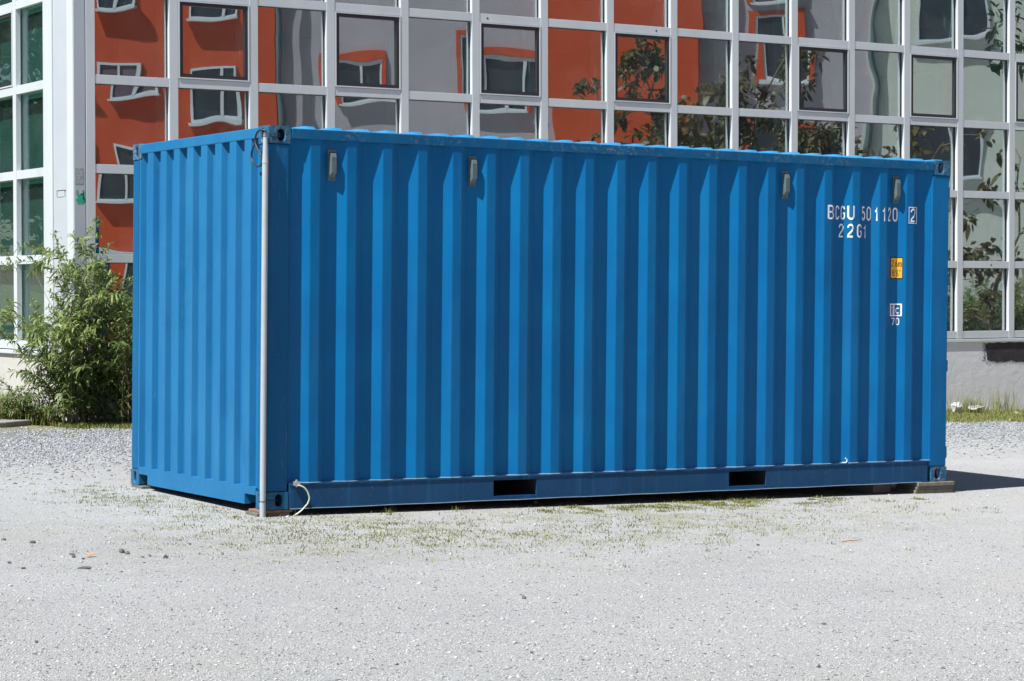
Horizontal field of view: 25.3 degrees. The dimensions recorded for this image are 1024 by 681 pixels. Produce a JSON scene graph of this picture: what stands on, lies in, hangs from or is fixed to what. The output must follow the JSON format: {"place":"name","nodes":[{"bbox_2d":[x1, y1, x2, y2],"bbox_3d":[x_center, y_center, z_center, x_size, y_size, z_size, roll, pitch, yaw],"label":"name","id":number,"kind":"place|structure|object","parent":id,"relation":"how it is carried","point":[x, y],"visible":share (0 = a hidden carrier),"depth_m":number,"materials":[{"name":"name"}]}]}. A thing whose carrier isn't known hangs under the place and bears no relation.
{"place":"outdoors","nodes":[
{"label":"outdoors","id":0,"kind":"place"},
{"bbox_2d":[0,410,1023,680],"bbox_3d":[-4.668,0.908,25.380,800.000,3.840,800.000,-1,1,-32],"label":"ground","id":1,"kind":"structure","parent":0,"point":[974,484],"depth_m":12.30,"materials":[{"name":"grey gravel"}]},
{"bbox_2d":[0,419,29,427],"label":"slab","id":2,"kind":"structure","parent":1,"relation":"on","point":[5,423],"depth_m":24.32,"materials":[{"name":"concrete"}]},
{"bbox_2d":[0,392,45,424],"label":"grass tuft","id":3,"kind":"object","parent":1,"relation":"on","point":[9,418],"visible":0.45,"depth_m":24.64,"materials":[{"name":"green plant"}]},
{"bbox_2d":[0,376,46,424],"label":"bush","id":4,"kind":"object","parent":1,"relation":"on","point":[21,397],"visible":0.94,"depth_m":24.68,"materials":[{"name":"green plant"}]},
{"bbox_2d":[26,399,68,425],"bbox_3d":[-5.091,0.755,24.728,0.618,0.338,0.534,0,1,18],"label":"grass tuft","id":5,"kind":"object","parent":1,"relation":"on","point":[46,418],"visible":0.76,"depth_m":24.64,"materials":[{"name":"green plant"}]},
{"bbox_2d":[0,216,132,423],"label":"bush","id":6,"kind":"object","parent":1,"relation":"on","point":[76,376],"visible":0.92,"depth_m":24.62,"materials":[{"name":"green plant"}]},
{"bbox_2d":[78,566,91,568],"bbox_3d":[-2.319,1.232,12.380,0.081,0.019,0.030,0,1,0],"label":"stone","id":7,"kind":"object","parent":1,"relation":"on","point":[85,567],"visible":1,"depth_m":12.37,"materials":[{"name":"grey stone"}]},
{"bbox_2d":[98,274,132,422],"bbox_3d":[-3.680,0.056,25.413,1.859,1.980,1.641,0,1,-11],"label":"bush","id":8,"kind":"object","parent":1,"relation":"on","point":[118,413],"visible":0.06,"depth_m":24.80,"materials":[{"name":"green plant"}]},
{"bbox_2d":[131,484,162,488],"bbox_3d":[-2.760,1.117,17.407,0.220,0.034,0.220,0,1,-31],"label":"timber block","id":9,"kind":"object","parent":1,"relation":"on","point":[144,486],"depth_m":17.31,"materials":[{"name":"beige wood"}]},
{"bbox_2d":[245,511,289,516],"bbox_3d":[-1.662,1.179,15.507,0.240,0.034,0.210,0,1,-29],"label":"packing board","id":10,"kind":"object","parent":1,"relation":"on","point":[255,514],"visible":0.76,"depth_m":15.43,"materials":[{"name":"wood"}]},
{"bbox_2d":[249,508,291,512],"bbox_3d":[-1.641,1.153,15.502,0.230,0.016,0.200,0,1,-34],"label":"steel plate","id":11,"kind":"object","parent":10,"relation":"on","point":[269,511],"visible":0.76,"depth_m":15.44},
{"bbox_2d":[1,482,1001,572],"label":"weeds","id":12,"kind":"object","parent":1,"relation":"on","point":[664,507],"visible":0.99,"depth_m":15.19,"materials":[{"name":"green plant"}]},
{"bbox_2d":[0,0,1023,420],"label":"glazed building","id":13,"kind":"structure","parent":1,"relation":"on","point":[92,92],"depth_m":31.76,"materials":[{"name":"white metal"}]},
{"bbox_2d":[0,11,12,89],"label":"window","id":14,"kind":"structure","parent":13,"relation":"in","point":[6,15],"depth_m":26.90,"materials":[{"name":"white metal"}]},
{"bbox_2d":[178,0,249,81],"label":"window","id":15,"kind":"structure","parent":13,"relation":"in","point":[246,21],"depth_m":26.13,"materials":[{"name":"white metal"}]},
{"bbox_2d":[335,11,400,89],"bbox_3d":[-1.726,-3.445,27.176,0.886,0.886,0.064,-1,1,-32],"label":"window","id":16,"kind":"structure","parent":13,"relation":"in","point":[397,19],"depth_m":27.22,"materials":[{"name":"white metal"}]},
{"bbox_2d":[480,22,540,97],"bbox_3d":[-0.032,-3.470,28.240,0.886,0.886,0.064,-1,1,-32],"label":"window","id":17,"kind":"structure","parent":13,"relation":"in","point":[537,29],"depth_m":28.29,"materials":[{"name":"white metal"}]},
{"bbox_2d":[614,32,670,104],"bbox_3d":[1.661,-3.494,29.304,0.886,0.886,0.064,-1,1,-32],"label":"window","id":18,"kind":"structure","parent":13,"relation":"in","point":[667,39],"depth_m":29.36,"materials":[{"name":"white metal"}]},
{"bbox_2d":[798,45,848,113],"bbox_3d":[4.201,-3.531,30.900,0.886,0.886,0.064,-1,1,-32],"label":"window","id":19,"kind":"structure","parent":13,"relation":"in","point":[845,51],"depth_m":30.96,"materials":[{"name":"white metal"}]},
{"bbox_2d":[910,53,957,119],"bbox_3d":[5.895,-3.555,31.963,0.886,0.886,0.064,-1,1,-32],"label":"window","id":20,"kind":"structure","parent":13,"relation":"in","point":[954,59],"depth_m":32.02,"materials":[{"name":"white metal"}]},
{"bbox_2d":[1015,61,1023,122],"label":"window","id":21,"kind":"structure","parent":13,"relation":"in","point":[1021,63],"depth_m":32.79,"materials":[{"name":"grey glass"}]},
{"bbox_2d":[0,419,1023,488],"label":"chippings","id":22,"kind":"object","parent":1,"relation":"on","point":[126,432],"visible":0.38,"depth_m":22.45,"materials":[{"name":"gravel"}]},
{"bbox_2d":[46,408,1023,429],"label":"grass","id":23,"kind":"structure","parent":1,"relation":"on","point":[995,415],"depth_m":29.41,"materials":[{"name":"green plant"}]},
{"bbox_2d":[131,125,949,509],"bbox_3d":[0.323,-0.182,17.963,6.078,2.610,2.456,0,1,-31],"label":"shipping container","id":24,"kind":"object","parent":1,"relation":"on","point":[463,319],"visible":0.98,"depth_m":16.66,"materials":[{"name":"blue metal"}]},
{"bbox_2d":[259,133,280,517],"bbox_3d":[-1.623,-0.097,15.357,0.184,2.590,0.054,-1,1,-37],"label":"pipe","id":25,"kind":"object","parent":24,"relation":"attached to","point":[264,274],"visible":1,"depth_m":15.31,"materials":[{"name":"grey plastic"}]},
{"bbox_2d":[250,129,266,166],"bbox_3d":[-1.723,-1.295,15.393,0.046,0.255,0.243,-1,1,-32],"label":"cable","id":26,"kind":"object","parent":25,"relation":"attached to","point":[256,146],"visible":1,"depth_m":15.36,"materials":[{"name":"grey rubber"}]},
{"bbox_2d":[293,480,309,515],"bbox_3d":[-1.433,1.093,15.494,0.116,0.300,0.062,0,1,-16],"label":"earthing cable","id":27,"kind":"object","parent":24,"relation":"attached to","point":[296,483],"visible":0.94,"depth_m":15.47,"materials":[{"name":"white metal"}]},
{"bbox_2d":[852,484,890,492],"bbox_3d":[2.910,1.181,18.480,0.200,0.095,0.240,0,1,-37],"label":"concrete block","id":28,"kind":"object","parent":1,"relation":"on","point":[878,488],"depth_m":18.39,"materials":[{"name":"grey concrete"}]},
{"bbox_2d":[894,488,952,493],"bbox_3d":[3.343,1.217,18.522,0.403,0.037,0.256,0,1,-31],"label":"plank","id":29,"kind":"object","parent":1,"relation":"on","point":[949,490],"visible":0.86,"depth_m":18.41,"materials":[{"name":"wood"}]},
{"bbox_2d":[896,484,953,489],"bbox_3d":[3.351,1.185,18.523,0.393,0.025,0.262,0,1,-31],"label":"plank","id":30,"kind":"object","parent":29,"relation":"on","point":[923,488],"visible":0.78,"depth_m":18.41,"materials":[{"name":"brown wood"}]},
{"bbox_2d":[897,480,954,486],"bbox_3d":[3.359,1.155,18.523,0.383,0.033,0.268,0,1,-31],"label":"plank","id":31,"kind":"object","parent":30,"relation":"on","point":[936,483],"visible":0.74,"depth_m":18.41,"materials":[{"name":"wood"}]},
{"bbox_2d":[951,401,962,412],"bbox_3d":[6.099,0.924,31.253,0.165,0.180,0.143,-1,1,-32],"label":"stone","id":32,"kind":"object","parent":1,"relation":"on","point":[959,407],"visible":0.94,"depth_m":31.22,"materials":[{"name":"grey stone"}]},
{"bbox_2d":[951,393,989,413],"bbox_3d":[6.331,0.860,31.464,0.548,0.330,0.561,-1,1,-32],"label":"grass tuft","id":33,"kind":"object","parent":1,"relation":"on","point":[965,408],"visible":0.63,"depth_m":31.41,"materials":[{"name":"green plant"}]},
{"bbox_2d":[968,405,984,411],"bbox_3d":[6.388,0.934,31.382,0.313,0.089,0.098,-1,1,-32],"label":"paper scrap","id":34,"kind":"object","parent":1,"relation":"on","point":[980,409],"visible":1,"depth_m":31.34,"materials":[{"name":"white paper"}]},
{"bbox_2d":[983,388,1019,411],"bbox_3d":[6.982,0.803,32.083,0.628,0.440,0.611,1,1,34],"label":"grass tuft","id":35,"kind":"object","parent":1,"relation":"on","point":[997,405],"visible":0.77,"depth_m":32.02,"materials":[{"name":"green plant"}]},
{"bbox_2d":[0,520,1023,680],"bbox_3d":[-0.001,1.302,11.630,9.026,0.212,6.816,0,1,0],"label":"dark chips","id":36,"kind":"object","parent":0,"point":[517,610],"visible":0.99,"depth_m":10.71,"materials":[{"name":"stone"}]}
]}

